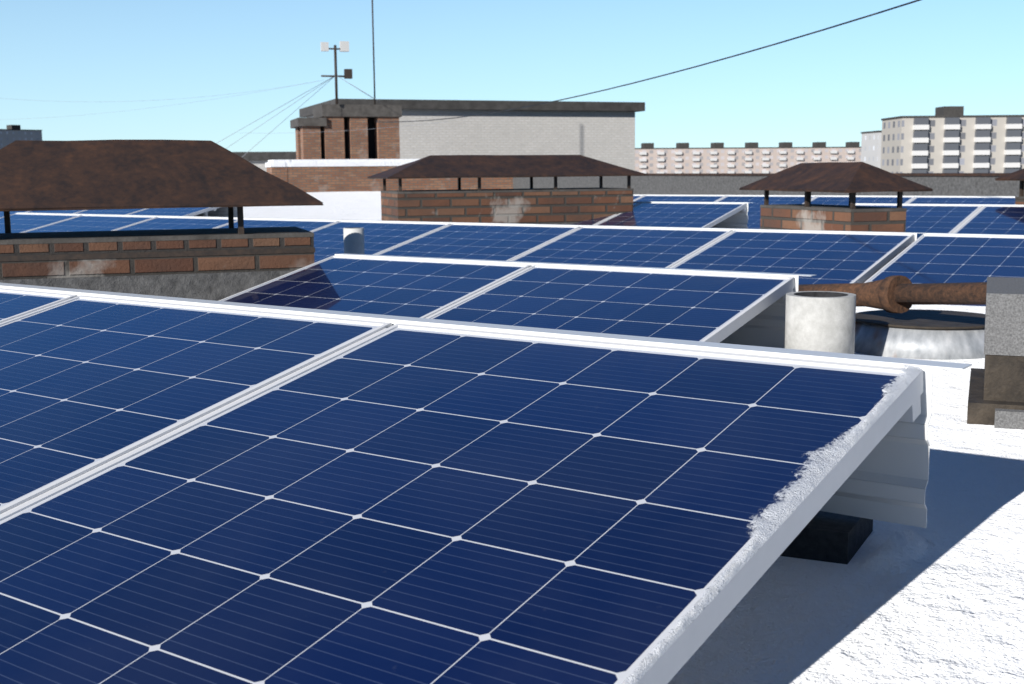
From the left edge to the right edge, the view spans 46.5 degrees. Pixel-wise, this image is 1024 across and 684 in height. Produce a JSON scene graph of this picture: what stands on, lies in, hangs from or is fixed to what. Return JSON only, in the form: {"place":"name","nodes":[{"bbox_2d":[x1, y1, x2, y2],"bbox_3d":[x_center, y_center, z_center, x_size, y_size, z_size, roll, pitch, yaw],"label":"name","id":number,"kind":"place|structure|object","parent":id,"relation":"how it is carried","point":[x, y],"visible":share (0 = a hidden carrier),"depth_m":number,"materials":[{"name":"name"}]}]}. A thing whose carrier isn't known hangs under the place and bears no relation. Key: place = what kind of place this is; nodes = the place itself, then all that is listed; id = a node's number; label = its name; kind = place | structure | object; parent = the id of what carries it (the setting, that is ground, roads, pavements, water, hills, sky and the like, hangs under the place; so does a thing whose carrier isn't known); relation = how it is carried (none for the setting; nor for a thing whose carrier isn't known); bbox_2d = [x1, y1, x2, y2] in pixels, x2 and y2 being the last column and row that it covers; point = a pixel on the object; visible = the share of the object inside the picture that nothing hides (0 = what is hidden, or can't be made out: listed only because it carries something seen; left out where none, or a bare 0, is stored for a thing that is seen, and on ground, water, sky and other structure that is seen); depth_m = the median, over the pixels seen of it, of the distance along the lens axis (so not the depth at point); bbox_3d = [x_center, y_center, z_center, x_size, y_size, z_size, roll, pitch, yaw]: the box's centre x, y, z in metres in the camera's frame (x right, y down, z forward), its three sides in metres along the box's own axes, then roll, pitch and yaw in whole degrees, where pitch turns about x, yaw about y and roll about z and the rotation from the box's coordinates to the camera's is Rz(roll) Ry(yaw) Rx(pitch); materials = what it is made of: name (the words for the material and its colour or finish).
{"place":"outdoors","nodes":[
{"label":"outdoors","id":0,"kind":"place"},
{"bbox_2d":[0,125,41,148],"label":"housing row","id":1,"kind":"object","parent":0,"point":[10,134],"visible":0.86,"depth_m":560.67,"materials":[{"name":"white"}]},
{"bbox_2d":[302,122,440,132],"bbox_3d":[-5.174,-6.061,33.954,0.005,0.147,11.575,-7,10,-38],"label":"thin wire","id":2,"kind":"object","parent":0,"point":[364,129],"visible":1,"depth_m":32.54,"materials":[{"name":"grey metal"}]},
{"bbox_2d":[0,0,1023,151],"label":"sky","id":3,"kind":"structure","parent":0,"point":[831,86],"materials":[{"name":"blue"}]},
{"bbox_2d":[243,191,1023,683],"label":"roof snow","id":4,"kind":"structure","parent":0,"point":[949,609],"depth_m":1.68,"materials":[{"name":"white snow"}]},
{"bbox_2d":[0,207,236,217],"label":"solar panels","id":5,"kind":"structure","parent":4,"relation":"on","point":[212,212],"depth_m":14.34,"materials":[{"name":"glass"}]},
{"bbox_2d":[0,140,322,300],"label":"vent shaft","id":6,"kind":"object","parent":4,"relation":"on","point":[215,264],"visible":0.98,"depth_m":5.09,"materials":[{"name":"red brick"}]},
{"bbox_2d":[233,152,295,171],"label":"parapet wall","id":7,"kind":"structure","parent":4,"relation":"on","point":[259,159],"depth_m":58.08,"materials":[{"name":"concrete"}]},
{"bbox_2d":[290,104,401,159],"bbox_3d":[-5.455,-6.368,39.262,3.350,2.740,2.120,-3,9,-17],"label":"brick rooftop structure","id":8,"kind":"object","parent":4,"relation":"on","point":[339,141],"visible":0.62,"depth_m":38.38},
{"bbox_2d":[217,0,379,156],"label":"antenna mast","id":9,"kind":"object","parent":8,"relation":"on","point":[344,46],"visible":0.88,"depth_m":37.67,"materials":[{"name":"metal"}]},
{"bbox_2d":[3,81,316,119],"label":"thin wire","id":10,"kind":"object","parent":9,"relation":"attached to","point":[161,106],"visible":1,"depth_m":43.85,"materials":[{"name":"grey metal"}]},
{"bbox_2d":[3,80,321,101],"bbox_3d":[-12.031,-8.149,39.014,12.486,0.523,0.005,1,8,12],"label":"thin wire","id":11,"kind":"object","parent":9,"relation":"attached to","point":[166,99],"visible":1,"depth_m":38.87,"materials":[{"name":"grey metal"}]},
{"bbox_2d":[343,228,364,253],"bbox_3d":[-0.844,-0.448,6.388,0.110,0.325,0.110,5,10,36],"label":"vent pipe","id":12,"kind":"object","parent":4,"relation":"on","point":[353,240],"visible":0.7,"depth_m":6.33,"materials":[{"name":"grey metal"}]},
{"bbox_2d":[265,159,512,191],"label":"parapet wall","id":13,"kind":"structure","parent":4,"relation":"on","point":[326,175],"depth_m":37.17,"materials":[{"name":"brown brick"}]},
{"bbox_2d":[0,212,924,284],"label":"solar panels","id":14,"kind":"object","parent":4,"relation":"on","point":[830,257],"depth_m":7.12,"materials":[{"name":"glass"}]},
{"bbox_2d":[299,99,644,170],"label":"rooftop building","id":15,"kind":"structure","parent":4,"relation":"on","point":[603,131],"depth_m":47.02,"materials":[{"name":"concrete"}]},
{"bbox_2d":[0,283,971,683],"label":"solar panels","id":16,"kind":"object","parent":4,"relation":"on","point":[196,491],"depth_m":1.64,"materials":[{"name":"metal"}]},
{"bbox_2d":[624,365,921,683],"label":"snow","id":17,"kind":"structure","parent":16,"relation":"on","point":[778,514],"depth_m":1.42,"materials":[{"name":"white snow"}]},
{"bbox_2d":[367,155,647,224],"bbox_3d":[-0.049,-1.288,10.753,2.356,0.792,0.956,-3,9,-17],"label":"vent shaft","id":18,"kind":"object","parent":4,"relation":"on","point":[555,205],"visible":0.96,"depth_m":10.43,"materials":[{"name":"red brick"}]},
{"bbox_2d":[219,253,815,347],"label":"solar panels","id":19,"kind":"structure","parent":4,"relation":"on","point":[734,307],"depth_m":4.12,"materials":[{"name":"glass"}]},
{"bbox_2d":[570,201,754,228],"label":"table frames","id":20,"kind":"structure","parent":4,"relation":"on","point":[696,214],"depth_m":10.43,"materials":[{"name":"glass"}]},
{"bbox_2d":[513,173,1019,195],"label":"parapet","id":21,"kind":"structure","parent":4,"relation":"on","point":[963,184],"depth_m":24.41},
{"bbox_2d":[785,291,855,353],"bbox_3d":[0.953,-0.031,3.693,0.210,0.234,0.210,5,10,36],"label":"vent pipe","id":22,"kind":"object","parent":4,"relation":"on","point":[822,321],"visible":0.71,"depth_m":3.60,"materials":[{"name":"grey concrete"}]},
{"bbox_2d":[633,194,1014,228],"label":"solar panels","id":23,"kind":"structure","parent":4,"relation":"on","point":[753,213],"depth_m":12.54,"materials":[{"name":"glass"}]},
{"bbox_2d":[780,511,872,563],"bbox_3d":[0.445,0.306,1.957,0.250,0.070,0.190,4,9,28],"label":"ballast block","id":24,"kind":"object","parent":4,"relation":"on","point":[824,536],"depth_m":1.84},
{"bbox_2d":[739,162,932,231],"bbox_3d":[2.137,-0.866,8.043,0.628,0.686,1.376,-3,9,-17],"label":"vent shaft","id":25,"kind":"object","parent":4,"relation":"on","point":[852,179],"visible":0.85,"depth_m":7.66,"materials":[{"name":"red brick"}]},
{"bbox_2d":[798,275,986,312],"bbox_3d":[1.634,-0.132,3.208,0.124,0.310,2.500,-5,9,-28],"label":"rusty pipe","id":26,"kind":"object","parent":4,"relation":"on","point":[896,294],"visible":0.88,"depth_m":3.86,"materials":[{"name":"brown metal"}]},
{"bbox_2d":[857,528,934,575],"bbox_3d":[-1.115,0.139,3.074,4.310,0.080,0.210,5,10,36],"label":"snow patch","id":27,"kind":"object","parent":4,"relation":"on","point":[903,550],"depth_m":1.81,"materials":[{"name":"white snow"}]},
{"bbox_2d":[854,321,984,359],"bbox_3d":[1.395,-0.020,4.022,0.600,0.110,0.600,5,10,36],"label":"galvanised cowl","id":28,"kind":"object","parent":4,"relation":"on","point":[908,343],"visible":0.33,"depth_m":3.79,"materials":[{"name":"silver metal"}]},
{"bbox_2d":[855,309,984,329],"bbox_3d":[1.395,-0.078,4.013,0.490,0.008,0.490,5,10,36],"label":"roof vent cap","id":29,"kind":"object","parent":28,"relation":"on","point":[931,319],"visible":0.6,"depth_m":3.97,"materials":[{"name":"black metal"}]},
{"bbox_2d":[856,203,1023,238],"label":"solar panels","id":30,"kind":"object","parent":4,"relation":"on","point":[921,219],"depth_m":8.96,"materials":[{"name":"glass"}]},
{"bbox_2d":[864,233,1023,305],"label":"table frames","id":31,"kind":"structure","parent":4,"relation":"on","point":[943,258],"depth_m":5.83,"materials":[{"name":"glass"}]},
{"bbox_2d":[967,277,1023,429],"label":"chimney","id":32,"kind":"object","parent":4,"relation":"on","point":[996,394],"depth_m":2.80,"materials":[{"name":"grey concrete"}]},
{"bbox_2d":[995,169,1023,204],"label":"vent shaft","id":33,"kind":"object","parent":4,"relation":"on","point":[1018,175],"visible":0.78,"depth_m":9.37,"materials":[{"name":"red brick"}]},
{"bbox_2d":[376,0,920,121],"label":"overhead cable","id":34,"kind":"object","parent":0,"point":[686,68],"visible":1,"depth_m":11.22,"materials":[{"name":"black plastic"}]},
{"bbox_2d":[635,142,860,172],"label":"housing row","id":35,"kind":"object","parent":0,"point":[751,157],"visible":0.17,"depth_m":519.24,"materials":[{"name":"white"}]},
{"bbox_2d":[861,130,881,168],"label":"building","id":36,"kind":"structure","parent":0,"point":[870,147],"depth_m":315.98,"materials":[{"name":"white"}]},
{"bbox_2d":[881,106,1023,172],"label":"apartment building","id":37,"kind":"structure","parent":0,"point":[949,139],"depth_m":262.60,"materials":[{"name":"white concrete"}]}
]}

